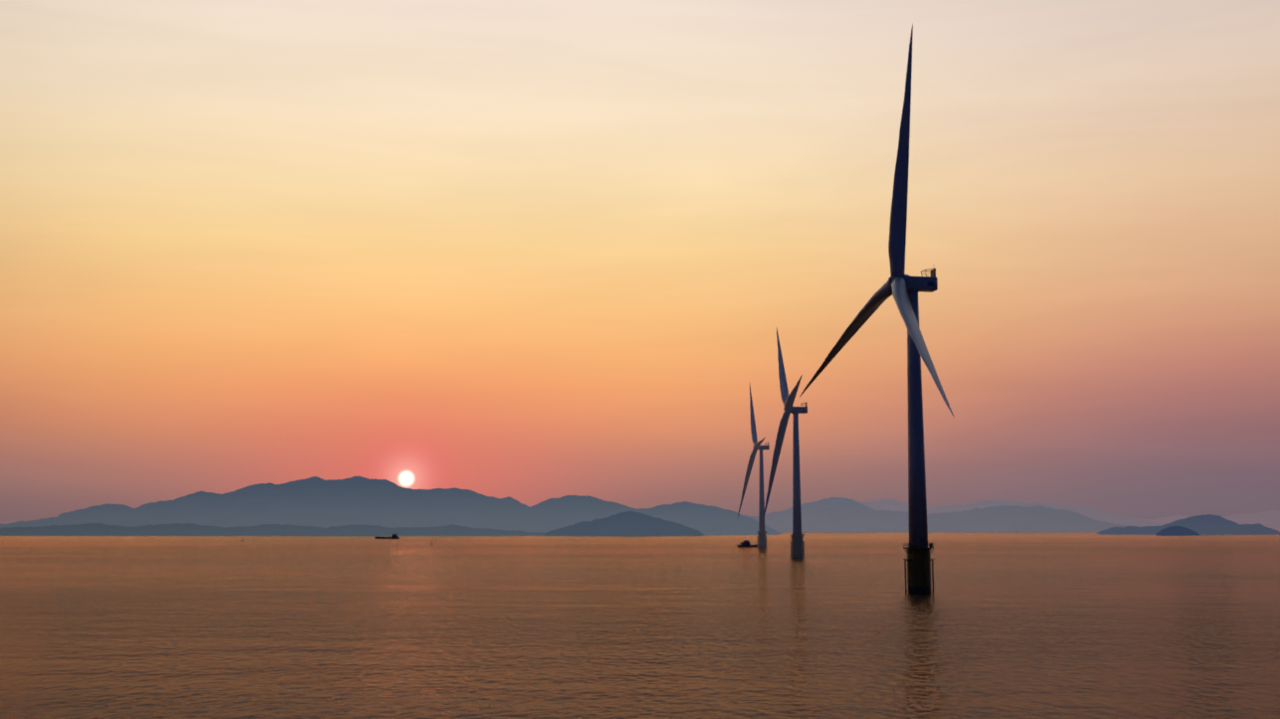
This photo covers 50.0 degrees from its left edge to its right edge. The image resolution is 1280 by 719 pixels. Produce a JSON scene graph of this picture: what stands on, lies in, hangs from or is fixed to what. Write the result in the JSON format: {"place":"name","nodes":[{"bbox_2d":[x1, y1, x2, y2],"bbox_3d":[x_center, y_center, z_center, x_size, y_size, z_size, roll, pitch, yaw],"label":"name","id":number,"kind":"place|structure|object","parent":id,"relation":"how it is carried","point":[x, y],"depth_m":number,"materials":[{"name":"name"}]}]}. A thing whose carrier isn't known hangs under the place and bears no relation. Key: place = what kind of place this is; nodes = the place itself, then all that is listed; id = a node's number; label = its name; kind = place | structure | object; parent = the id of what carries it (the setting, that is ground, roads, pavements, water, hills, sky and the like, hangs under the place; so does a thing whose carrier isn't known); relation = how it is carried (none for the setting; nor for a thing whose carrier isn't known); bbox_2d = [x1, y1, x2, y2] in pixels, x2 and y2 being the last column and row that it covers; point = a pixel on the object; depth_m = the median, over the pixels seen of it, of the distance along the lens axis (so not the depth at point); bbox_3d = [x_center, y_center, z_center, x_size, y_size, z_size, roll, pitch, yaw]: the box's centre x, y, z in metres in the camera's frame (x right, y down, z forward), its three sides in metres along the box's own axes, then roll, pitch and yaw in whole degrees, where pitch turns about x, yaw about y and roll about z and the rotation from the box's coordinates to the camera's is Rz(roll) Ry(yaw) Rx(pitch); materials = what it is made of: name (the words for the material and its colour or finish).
{"place":"outdoors","nodes":[
{"label":"outdoors","id":0,"kind":"place"},
{"bbox_2d":[0,521,17,524],"bbox_3d":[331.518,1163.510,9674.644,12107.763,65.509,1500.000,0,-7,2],"label":"mountain","id":1,"kind":"structure","parent":0,"point":[4,522],"depth_m":9618.41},
{"bbox_2d":[0,523,545,536],"bbox_3d":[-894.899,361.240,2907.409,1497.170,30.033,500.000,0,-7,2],"label":"mountain","id":2,"kind":"structure","parent":0,"point":[101,529],"depth_m":2750.08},
{"bbox_2d":[0,476,781,535],"bbox_3d":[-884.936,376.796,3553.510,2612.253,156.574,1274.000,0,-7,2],"label":"mountain","id":3,"kind":"structure","parent":0,"point":[315,501],"depth_m":3157.26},
{"bbox_2d":[545,511,704,536],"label":"island","id":4,"kind":"structure","parent":0,"point":[629,523],"depth_m":2708.46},
{"bbox_2d":[0,530,1279,718],"bbox_3d":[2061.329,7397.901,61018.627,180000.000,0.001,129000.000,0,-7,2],"label":"sea","id":5,"kind":"structure","parent":0,"point":[1016,626],"depth_m":276.39,"materials":[{"name":"liquid"}]},
{"bbox_2d":[374,533,399,539],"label":"cargo ship","id":6,"kind":"object","parent":5,"relation":"on","point":[394,536],"depth_m":2119.78,"materials":[{"name":"black metal"}]},
{"bbox_2d":[736,540,757,547],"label":"boat","id":7,"kind":"object","parent":5,"relation":"in","point":[745,543],"depth_m":1308.17,"materials":[{"name":"black metal"}]},
{"bbox_2d":[737,385,769,547],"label":"wind turbine","id":8,"kind":"object","parent":5,"relation":"in","point":[762,537],"depth_m":1322.03,"materials":[{"name":"white paint"}]},
{"bbox_2d":[762,329,807,557],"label":"wind turbine","id":9,"kind":"object","parent":5,"relation":"in","point":[797,541],"depth_m":891.68,"materials":[{"name":"white paint"}]},
{"bbox_2d":[799,23,954,594],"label":"wind turbine","id":10,"kind":"object","parent":5,"relation":"in","point":[901,287],"depth_m":421.85,"materials":[{"name":"white paint"}]},
{"bbox_2d":[1155,526,1199,536],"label":"island","id":11,"kind":"structure","parent":5,"relation":"in","point":[1176,531],"depth_m":2802.04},
{"bbox_2d":[0,0,1279,522],"label":"sky","id":12,"kind":"structure","parent":0,"point":[531,253],"materials":[{"name":"orange"}]},
{"bbox_2d":[696,497,1126,532],"bbox_3d":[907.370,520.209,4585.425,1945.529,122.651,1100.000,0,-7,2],"label":"mountain","id":13,"kind":"structure","parent":0,"point":[835,514],"depth_m":4214.01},
{"bbox_2d":[859,498,1162,527],"bbox_3d":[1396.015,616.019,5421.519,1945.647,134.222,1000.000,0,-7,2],"label":"mountain","id":14,"kind":"structure","parent":0,"point":[897,505],"depth_m":5294.49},
{"bbox_2d":[1097,514,1279,535],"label":"island","id":15,"kind":"structure","parent":0,"point":[1208,524],"depth_m":3151.32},
{"bbox_2d":[1146,510,1279,530],"bbox_3d":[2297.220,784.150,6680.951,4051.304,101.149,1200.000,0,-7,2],"label":"mountain","id":16,"kind":"structure","parent":0,"point":[1270,519],"depth_m":6380.22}
]}

